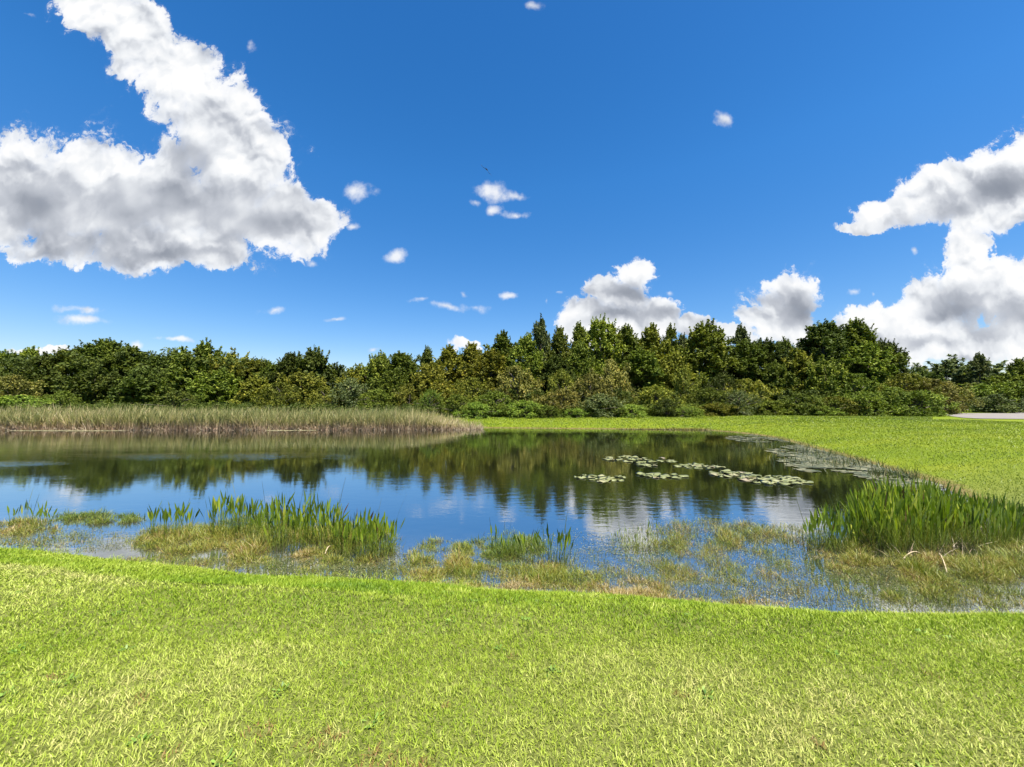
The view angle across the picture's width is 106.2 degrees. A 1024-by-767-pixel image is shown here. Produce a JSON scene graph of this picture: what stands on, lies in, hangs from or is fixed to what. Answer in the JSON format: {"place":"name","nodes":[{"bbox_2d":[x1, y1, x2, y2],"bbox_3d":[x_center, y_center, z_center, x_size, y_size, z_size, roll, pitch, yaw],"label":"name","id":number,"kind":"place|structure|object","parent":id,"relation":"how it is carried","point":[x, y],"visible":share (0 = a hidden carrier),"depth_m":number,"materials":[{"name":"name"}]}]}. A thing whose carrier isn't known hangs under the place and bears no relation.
{"place":"outdoors","nodes":[
{"label":"outdoors","id":0,"kind":"place"},
{"bbox_2d":[0,508,147,545],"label":"marsh grass","id":1,"kind":"structure","parent":0,"point":[100,520],"depth_m":8.39,"materials":[{"name":"plant"}]},
{"bbox_2d":[0,428,1023,613],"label":"water","id":2,"kind":"structure","parent":0,"point":[456,485],"depth_m":11.75,"materials":[{"name":"liquid"}]},
{"bbox_2d":[0,490,65,528],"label":"pickerelweed clump","id":3,"kind":"object","parent":2,"relation":"on","point":[40,511],"visible":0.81,"depth_m":8.20,"materials":[{"name":"green plant"}]},
{"bbox_2d":[136,499,200,542],"bbox_3d":[-6.831,2.647,7.725,1.518,0.827,0.925,-2,-3,26],"label":"pickerelweed clump","id":4,"kind":"object","parent":2,"relation":"on","point":[165,514],"visible":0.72,"depth_m":7.62,"materials":[{"name":"green plant"}]},
{"bbox_2d":[198,479,263,538],"bbox_3d":[-5.667,2.453,7.830,1.581,1.225,1.050,-1,-3,25],"label":"pickerelweed clump","id":5,"kind":"object","parent":2,"relation":"in","point":[239,507],"visible":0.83,"depth_m":7.74,"materials":[{"name":"green plant"}]},
{"bbox_2d":[0,402,485,430],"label":"cattail reeds","id":6,"kind":"object","parent":2,"relation":"on","point":[38,416],"visible":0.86,"depth_m":38.77,"materials":[{"name":"plant"}]},
{"bbox_2d":[247,476,348,556],"bbox_3d":[-4.052,2.401,7.361,2.421,1.279,1.587,-3,-4,44],"label":"pickerelweed clump","id":7,"kind":"object","parent":2,"relation":"in","point":[323,518],"visible":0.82,"depth_m":7.08,"materials":[{"name":"green plant"}]},
{"bbox_2d":[330,498,404,562],"bbox_3d":[-2.627,2.519,6.861,1.665,0.989,1.149,-2,-3,26],"label":"pickerelweed clump","id":8,"kind":"object","parent":2,"relation":"in","point":[372,530],"visible":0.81,"depth_m":6.66,"materials":[{"name":"green plant"}]},
{"bbox_2d":[383,530,607,592],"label":"marsh grass","id":9,"kind":"structure","parent":2,"relation":"in","point":[461,567],"depth_m":6.08,"materials":[{"name":"plant"}]},
{"bbox_2d":[0,514,1023,611],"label":"marsh sprigs","id":10,"kind":"object","parent":2,"relation":"on","point":[839,593],"visible":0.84,"depth_m":5.73,"materials":[{"name":"plant"}]},
{"bbox_2d":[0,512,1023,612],"bbox_3d":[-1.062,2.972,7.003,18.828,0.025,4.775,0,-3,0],"label":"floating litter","id":11,"kind":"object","parent":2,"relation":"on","point":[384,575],"visible":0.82,"depth_m":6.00,"materials":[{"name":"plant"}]},
{"bbox_2d":[514,513,575,566],"bbox_3d":[0.573,2.557,6.341,1.172,0.858,0.840,0,-3,0],"label":"pickerelweed clump","id":12,"kind":"object","parent":2,"relation":"in","point":[560,537],"visible":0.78,"depth_m":6.37,"materials":[{"name":"green plant"}]},
{"bbox_2d":[687,428,925,482],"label":"bank stems","id":13,"kind":"object","parent":2,"relation":"on","point":[896,471],"visible":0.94,"depth_m":16.38,"materials":[{"name":"plant"}]},
{"bbox_2d":[793,483,872,556],"bbox_3d":[5.984,2.433,7.059,1.991,1.182,1.001,2,-4,-34],"label":"pickerelweed clump","id":14,"kind":"object","parent":2,"relation":"in","point":[834,528],"visible":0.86,"depth_m":6.95,"materials":[{"name":"green plant"}]},
{"bbox_2d":[728,434,944,487],"bbox_3d":[15.898,3.815,22.671,3.929,0.046,23.466,-1,-3,20],"label":"floating weed","id":15,"kind":"object","parent":2,"relation":"on","point":[825,465],"visible":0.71,"depth_m":16.73,"materials":[{"name":"green plant"}]},
{"bbox_2d":[835,457,996,559],"bbox_3d":[8.101,2.295,7.831,4.559,1.549,2.225,2,-4,-32],"label":"pickerelweed clump","id":16,"kind":"object","parent":2,"relation":"on","point":[926,512],"visible":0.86,"depth_m":7.01,"materials":[{"name":"green plant"}]},
{"bbox_2d":[943,477,1023,551],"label":"pickerelweed clump","id":17,"kind":"object","parent":2,"relation":"in","point":[994,517],"visible":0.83,"depth_m":7.18,"materials":[{"name":"green plant"}]},
{"bbox_2d":[0,410,1023,766],"bbox_3d":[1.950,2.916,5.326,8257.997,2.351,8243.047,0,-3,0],"label":"ground","id":18,"kind":"structure","parent":0,"point":[704,742],"depth_m":2.51,"materials":[{"name":"plant"}]},
{"bbox_2d":[0,373,45,400],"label":"shrub","id":19,"kind":"object","parent":18,"relation":"on","point":[11,383],"visible":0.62,"depth_m":69.82,"materials":[{"name":"green plant"}]},
{"bbox_2d":[0,394,68,409],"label":"shrub","id":20,"kind":"object","parent":18,"relation":"on","point":[20,398],"visible":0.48,"depth_m":51.41,"materials":[{"name":"green plant"}]},
{"bbox_2d":[15,351,57,398],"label":"tree","id":21,"kind":"object","parent":18,"relation":"on","point":[42,362],"visible":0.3,"depth_m":79.16,"materials":[{"name":"green plant"}]},
{"bbox_2d":[35,345,85,392],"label":"tree","id":22,"kind":"object","parent":18,"relation":"on","point":[59,352],"visible":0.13,"depth_m":81.06,"materials":[{"name":"green plant"}]},
{"bbox_2d":[50,363,122,404],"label":"tree","id":23,"kind":"object","parent":18,"relation":"on","point":[96,389],"visible":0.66,"depth_m":71.99,"materials":[{"name":"green plant"}]},
{"bbox_2d":[61,337,122,379],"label":"tree","id":24,"kind":"object","parent":18,"relation":"on","point":[105,347],"visible":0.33,"depth_m":82.18,"materials":[{"name":"green plant"}]},
{"bbox_2d":[101,343,155,403],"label":"tree","id":25,"kind":"object","parent":18,"relation":"on","point":[121,368],"visible":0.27,"depth_m":81.31,"materials":[{"name":"green plant"}]},
{"bbox_2d":[100,366,181,405],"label":"tree","id":26,"kind":"object","parent":18,"relation":"on","point":[135,385],"visible":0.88,"depth_m":72.06,"materials":[{"name":"green plant"}]},
{"bbox_2d":[133,390,208,410],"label":"shrub","id":27,"kind":"object","parent":18,"relation":"on","point":[171,397],"visible":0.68,"depth_m":57.45,"materials":[{"name":"green plant"}]},
{"bbox_2d":[154,337,228,402],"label":"tree","id":28,"kind":"object","parent":18,"relation":"on","point":[179,365],"visible":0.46,"depth_m":79.24,"materials":[{"name":"green plant"}]},
{"bbox_2d":[183,367,244,406],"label":"tree","id":29,"kind":"object","parent":18,"relation":"on","point":[208,390],"visible":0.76,"depth_m":71.96,"materials":[{"name":"green plant"}]},
{"bbox_2d":[206,347,259,400],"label":"tree","id":30,"kind":"object","parent":18,"relation":"on","point":[234,368],"visible":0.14,"depth_m":79.74,"materials":[{"name":"green plant"}]},
{"bbox_2d":[1,401,471,416],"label":"undergrowth","id":31,"kind":"object","parent":18,"relation":"on","point":[223,406],"visible":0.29,"depth_m":54.36,"materials":[{"name":"green plant"}]},
{"bbox_2d":[228,374,272,406],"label":"tree","id":32,"kind":"object","parent":18,"relation":"on","point":[252,387],"visible":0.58,"depth_m":68.47,"materials":[{"name":"green plant"}]},
{"bbox_2d":[111,509,404,576],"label":"marsh grass","id":33,"kind":"structure","parent":18,"relation":"on","point":[247,547],"depth_m":6.92,"materials":[{"name":"plant"}]},
{"bbox_2d":[250,382,308,411],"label":"shrub","id":34,"kind":"object","parent":18,"relation":"on","point":[278,399],"visible":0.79,"depth_m":58.96,"materials":[{"name":"green plant"}]},
{"bbox_2d":[258,351,302,382],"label":"tree","id":35,"kind":"object","parent":18,"relation":"on","point":[287,364],"visible":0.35,"depth_m":74.74,"materials":[{"name":"green plant"}]},
{"bbox_2d":[268,368,330,410],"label":"tree","id":36,"kind":"object","parent":18,"relation":"on","point":[308,384],"visible":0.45,"depth_m":66.07,"materials":[{"name":"green plant"}]},
{"bbox_2d":[286,344,345,398],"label":"tree","id":37,"kind":"object","parent":18,"relation":"on","point":[311,360],"visible":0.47,"depth_m":74.89,"materials":[{"name":"green plant"}]},
{"bbox_2d":[323,378,376,409],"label":"shrub","id":38,"kind":"object","parent":18,"relation":"on","point":[356,390],"visible":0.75,"depth_m":58.71,"materials":[{"name":"green plant"}]},
{"bbox_2d":[359,349,393,407],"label":"tree","id":39,"kind":"object","parent":18,"relation":"on","point":[377,367],"visible":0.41,"depth_m":68.42,"materials":[{"name":"green plant"}]},
{"bbox_2d":[356,388,402,410],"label":"shrub","id":40,"kind":"object","parent":18,"relation":"on","point":[375,395],"visible":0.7,"depth_m":56.91,"materials":[{"name":"green plant"}]},
{"bbox_2d":[370,367,410,407],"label":"tree","id":41,"kind":"object","parent":18,"relation":"on","point":[392,379],"visible":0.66,"depth_m":62.43,"materials":[{"name":"green plant"}]},
{"bbox_2d":[369,350,419,395],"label":"tree","id":42,"kind":"object","parent":18,"relation":"on","point":[404,363],"visible":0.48,"depth_m":68.22,"materials":[{"name":"green plant"}]},
{"bbox_2d":[384,383,434,410],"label":"shrub","id":43,"kind":"object","parent":18,"relation":"on","point":[411,392],"visible":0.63,"depth_m":59.20,"materials":[{"name":"green plant"}]},
{"bbox_2d":[407,361,453,413],"bbox_3d":[-12.902,0.717,62.476,8.580,9.340,9.036,0,-3,-4],"label":"tree","id":44,"kind":"object","parent":18,"relation":"on","point":[426,378],"visible":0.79,"depth_m":61.56,"materials":[{"name":"green plant"}]},
{"bbox_2d":[431,344,467,397],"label":"tree","id":45,"kind":"object","parent":18,"relation":"on","point":[447,359],"visible":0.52,"depth_m":67.90,"materials":[{"name":"green plant"}]},
{"bbox_2d":[429,394,474,417],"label":"shrub","id":46,"kind":"object","parent":18,"relation":"on","point":[456,400],"visible":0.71,"depth_m":51.42,"materials":[{"name":"green plant"}]},
{"bbox_2d":[0,335,922,408],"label":"woods","id":47,"kind":"object","parent":18,"relation":"on","point":[13,362],"visible":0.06,"depth_m":79.58,"materials":[{"name":"green plant"}]},
{"bbox_2d":[451,341,482,395],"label":"tree","id":48,"kind":"object","parent":18,"relation":"on","point":[470,351],"visible":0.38,"depth_m":69.08,"materials":[{"name":"green plant"}]},
{"bbox_2d":[445,377,492,405],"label":"shrub","id":49,"kind":"object","parent":18,"relation":"on","point":[472,384],"visible":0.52,"depth_m":57.08,"materials":[{"name":"green plant"}]},
{"bbox_2d":[458,347,513,395],"bbox_3d":[-3.905,-0.394,64.947,8.673,11.516,9.177,-2,-4,31],"label":"tree","id":50,"kind":"object","parent":18,"relation":"on","point":[488,364],"visible":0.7,"depth_m":63.72,"materials":[{"name":"green plant"}]},
{"bbox_2d":[473,391,516,414],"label":"shrub","id":51,"kind":"object","parent":18,"relation":"on","point":[495,398],"visible":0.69,"depth_m":53.16,"materials":[{"name":"green plant"}]},
{"bbox_2d":[475,329,530,388],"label":"tree","id":52,"kind":"object","parent":18,"relation":"on","point":[503,345],"visible":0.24,"depth_m":69.78,"materials":[{"name":"green plant"}]},
{"bbox_2d":[0,543,1020,612],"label":"edge grass","id":53,"kind":"structure","parent":18,"relation":"on","point":[146,562],"depth_m":5.68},
{"bbox_2d":[0,546,1023,643],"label":"lawn grass","id":54,"kind":"structure","parent":18,"relation":"on","point":[64,561],"depth_m":3.71,"materials":[{"name":"plant"}]},
{"bbox_2d":[0,583,1023,766],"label":"lawn weeds","id":55,"kind":"object","parent":18,"relation":"on","point":[213,760],"visible":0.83,"depth_m":2.48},
{"bbox_2d":[494,365,545,413],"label":"shrub","id":56,"kind":"object","parent":18,"relation":"on","point":[505,382],"visible":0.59,"depth_m":59.31,"materials":[{"name":"green plant"}]},
{"bbox_2d":[503,332,548,399],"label":"tree","id":57,"kind":"object","parent":18,"relation":"on","point":[525,347],"visible":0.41,"depth_m":65.14,"materials":[{"name":"green plant"}]},
{"bbox_2d":[530,313,551,372],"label":"tree","id":58,"kind":"object","parent":18,"relation":"on","point":[540,335],"visible":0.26,"depth_m":72.94,"materials":[{"name":"green plant"}]},
{"bbox_2d":[534,353,579,400],"bbox_3d":[7.389,0.129,63.193,7.947,10.225,6.921,0,-3,2],"label":"tree","id":59,"kind":"object","parent":18,"relation":"on","point":[554,364],"visible":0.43,"depth_m":62.28,"materials":[{"name":"green plant"}]},
{"bbox_2d":[543,325,574,387],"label":"tree","id":60,"kind":"object","parent":18,"relation":"on","point":[560,344],"visible":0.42,"depth_m":70.70,"materials":[{"name":"green plant"}]},
{"bbox_2d":[538,388,584,415],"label":"shrub","id":61,"kind":"object","parent":18,"relation":"on","point":[566,401],"visible":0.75,"depth_m":53.09,"materials":[{"name":"green plant"}]},
{"bbox_2d":[545,369,582,405],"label":"shrub","id":62,"kind":"object","parent":18,"relation":"on","point":[565,378],"visible":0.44,"depth_m":57.63,"materials":[{"name":"green plant"}]},
{"bbox_2d":[564,340,602,399],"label":"tree","id":63,"kind":"object","parent":18,"relation":"on","point":[579,354],"visible":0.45,"depth_m":65.45,"materials":[{"name":"green plant"}]},
{"bbox_2d":[568,373,616,404],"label":"shrub","id":64,"kind":"object","parent":18,"relation":"on","point":[591,378],"visible":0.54,"depth_m":56.21,"materials":[{"name":"green plant"}]},
{"bbox_2d":[576,312,627,389],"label":"tree","id":65,"kind":"object","parent":18,"relation":"on","point":[604,346],"visible":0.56,"depth_m":69.70,"materials":[{"name":"green plant"}]},
{"bbox_2d":[577,393,628,417],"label":"shrub","id":66,"kind":"object","parent":18,"relation":"on","point":[603,398],"visible":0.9,"depth_m":50.80,"materials":[{"name":"green plant"}]},
{"bbox_2d":[405,577,802,607],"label":"marsh grass","id":67,"kind":"structure","parent":18,"relation":"on","point":[642,592],"depth_m":5.26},
{"bbox_2d":[589,359,642,403],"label":"shrub","id":68,"kind":"object","parent":18,"relation":"on","point":[611,371],"visible":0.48,"depth_m":60.16,"materials":[{"name":"green plant"}]},
{"bbox_2d":[608,323,658,385],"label":"tree","id":69,"kind":"object","parent":18,"relation":"on","point":[628,338],"visible":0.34,"depth_m":69.09,"materials":[{"name":"green plant"}]},
{"bbox_2d":[614,348,668,406],"bbox_3d":[21.229,-0.362,64.148,9.730,11.371,9.197,-1,-3,11],"label":"tree","id":70,"kind":"object","parent":18,"relation":"on","point":[644,359],"visible":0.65,"depth_m":62.24,"materials":[{"name":"green plant"}]},
{"bbox_2d":[631,322,673,386],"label":"tree","id":71,"kind":"object","parent":18,"relation":"on","point":[650,340],"visible":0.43,"depth_m":69.41,"materials":[{"name":"green plant"}]},
{"bbox_2d":[625,384,684,406],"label":"shrub","id":72,"kind":"object","parent":18,"relation":"on","point":[656,390],"visible":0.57,"depth_m":55.20,"materials":[{"name":"green plant"}]},
{"bbox_2d":[474,388,856,406],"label":"undergrowth","id":73,"kind":"object","parent":18,"relation":"on","point":[626,395],"visible":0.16,"depth_m":57.39,"materials":[{"name":"green plant"}]},
{"bbox_2d":[655,350,697,397],"bbox_3d":[27.508,-0.216,64.322,8.574,11.058,7.025,2,-4,-37],"label":"tree","id":74,"kind":"object","parent":18,"relation":"on","point":[675,361],"visible":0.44,"depth_m":63.31,"materials":[{"name":"green plant"}]},
{"bbox_2d":[663,368,701,404],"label":"shrub","id":75,"kind":"object","parent":18,"relation":"on","point":[684,381],"visible":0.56,"depth_m":59.25,"materials":[{"name":"green plant"}]},
{"bbox_2d":[447,414,932,430],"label":"lawn grass","id":76,"kind":"structure","parent":18,"relation":"on","point":[815,417],"depth_m":43.79,"materials":[{"name":"plant"}]},
{"bbox_2d":[468,402,939,416],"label":"undergrowth","id":77,"kind":"object","parent":18,"relation":"on","point":[650,411],"visible":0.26,"depth_m":51.80,"materials":[{"name":"green plant"}]},
{"bbox_2d":[673,318,739,389],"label":"tree","id":78,"kind":"object","parent":18,"relation":"on","point":[706,342],"visible":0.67,"depth_m":67.41,"materials":[{"name":"green plant"}]},
{"bbox_2d":[678,387,742,414],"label":"shrub","id":79,"kind":"object","parent":18,"relation":"on","point":[712,393],"visible":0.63,"depth_m":54.29,"materials":[{"name":"green plant"}]},
{"bbox_2d":[714,389,764,415],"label":"shrub","id":80,"kind":"object","parent":18,"relation":"on","point":[738,401],"visible":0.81,"depth_m":51.13,"materials":[{"name":"green plant"}]},
{"bbox_2d":[716,338,771,389],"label":"tree","id":81,"kind":"object","parent":18,"relation":"on","point":[743,350],"visible":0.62,"depth_m":66.65,"materials":[{"name":"green plant"}]},
{"bbox_2d":[715,378,782,412],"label":"shrub","id":82,"kind":"object","parent":18,"relation":"on","point":[746,384],"visible":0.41,"depth_m":55.67,"materials":[{"name":"green plant"}]},
{"bbox_2d":[738,337,801,388],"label":"tree","id":83,"kind":"object","parent":18,"relation":"on","point":[778,354],"visible":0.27,"depth_m":67.29,"materials":[{"name":"green plant"}]},
{"bbox_2d":[757,359,802,400],"bbox_3d":[43.133,0.887,62.553,7.517,9.838,6.973,3,-4,-40],"label":"tree","id":84,"kind":"object","parent":18,"relation":"on","point":[777,375],"visible":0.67,"depth_m":61.27,"materials":[{"name":"green plant"}]},
{"bbox_2d":[779,348,825,391],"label":"tree","id":85,"kind":"object","parent":18,"relation":"on","point":[798,361],"visible":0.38,"depth_m":65.04,"materials":[{"name":"green plant"}]},
{"bbox_2d":[776,394,839,415],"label":"shrub","id":86,"kind":"object","parent":18,"relation":"on","point":[800,400],"visible":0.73,"depth_m":49.65,"materials":[{"name":"green plant"}]},
{"bbox_2d":[799,354,853,399],"bbox_3d":[49.756,0.413,61.420,7.438,10.349,9.496,-1,-3,11],"label":"tree","id":87,"kind":"object","parent":18,"relation":"on","point":[818,374],"visible":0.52,"depth_m":60.28,"materials":[{"name":"green plant"}]},
{"bbox_2d":[795,318,871,392],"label":"tree","id":88,"kind":"object","parent":18,"relation":"on","point":[826,338],"visible":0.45,"depth_m":66.55,"materials":[{"name":"green plant"}]},
{"bbox_2d":[810,396,870,415],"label":"shrub","id":89,"kind":"object","parent":18,"relation":"on","point":[847,401],"visible":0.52,"depth_m":48.88,"materials":[{"name":"green plant"}]},
{"bbox_2d":[816,373,893,404],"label":"shrub","id":90,"kind":"object","parent":18,"relation":"on","point":[856,379],"visible":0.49,"depth_m":55.70,"materials":[{"name":"green plant"}]},
{"bbox_2d":[840,340,900,394],"bbox_3d":[58.862,-0.954,64.081,10.372,12.627,8.678,3,-4,-40],"label":"tree","id":91,"kind":"object","parent":18,"relation":"on","point":[873,365],"visible":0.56,"depth_m":62.79,"materials":[{"name":"green plant"}]},
{"bbox_2d":[832,390,908,415],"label":"shrub","id":92,"kind":"object","parent":18,"relation":"on","point":[868,398],"visible":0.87,"depth_m":47.94,"materials":[{"name":"green plant"}]},
{"bbox_2d":[726,419,1023,504],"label":"lawn grass","id":93,"kind":"structure","parent":18,"relation":"on","point":[976,422],"depth_m":22.60,"materials":[{"name":"plant"}]},
{"bbox_2d":[842,317,910,378],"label":"tree","id":94,"kind":"object","parent":18,"relation":"on","point":[859,332],"visible":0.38,"depth_m":67.86,"materials":[{"name":"green plant"}]},
{"bbox_2d":[861,386,935,415],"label":"shrub","id":95,"kind":"object","parent":18,"relation":"on","point":[891,393],"visible":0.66,"depth_m":47.64,"materials":[{"name":"green plant"}]},
{"bbox_2d":[877,373,949,407],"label":"shrub","id":96,"kind":"object","parent":18,"relation":"on","point":[912,378],"visible":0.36,"depth_m":57.19,"materials":[{"name":"green plant"}]},
{"bbox_2d":[810,532,1023,608],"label":"marsh grass","id":97,"kind":"structure","parent":18,"relation":"on","point":[1011,563],"depth_m":5.98,"materials":[{"name":"plant"}]},
{"bbox_2d":[891,389,959,416],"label":"shrub","id":98,"kind":"object","parent":18,"relation":"on","point":[936,411],"visible":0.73,"depth_m":46.69,"materials":[{"name":"green plant"}]},
{"bbox_2d":[897,378,967,413],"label":"shrub","id":99,"kind":"object","parent":18,"relation":"on","point":[952,395],"visible":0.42,"depth_m":55.11,"materials":[{"name":"green plant"}]},
{"bbox_2d":[934,381,984,413],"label":"shrub","id":100,"kind":"object","parent":18,"relation":"on","point":[970,396],"visible":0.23,"depth_m":56.59,"materials":[{"name":"green plant"}]},
{"bbox_2d":[912,354,1008,408],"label":"tree","id":101,"kind":"object","parent":18,"relation":"on","point":[954,372],"visible":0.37,"depth_m":114.34,"materials":[{"name":"green plant"}]},
{"bbox_2d":[957,352,991,384],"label":"tree","id":102,"kind":"object","parent":18,"relation":"on","point":[979,362],"visible":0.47,"depth_m":107.86,"materials":[{"name":"green plant"}]},
{"bbox_2d":[961,394,1023,412],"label":"shrub","id":103,"kind":"object","parent":18,"relation":"on","point":[996,399],"visible":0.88,"depth_m":64.93,"materials":[{"name":"green plant"}]},
{"bbox_2d":[976,381,1023,411],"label":"shrub","id":104,"kind":"object","parent":18,"relation":"on","point":[1006,391],"visible":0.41,"depth_m":69.16,"materials":[{"name":"green plant"}]},
{"bbox_2d":[0,0,1023,402],"label":"sky","id":105,"kind":"structure","parent":0,"point":[268,179],"materials":[{"name":"blue"}]},
{"bbox_2d":[591,515,816,603],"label":"marsh grass","id":106,"kind":"structure","parent":0,"point":[727,531],"depth_m":6.73,"materials":[{"name":"plant"}]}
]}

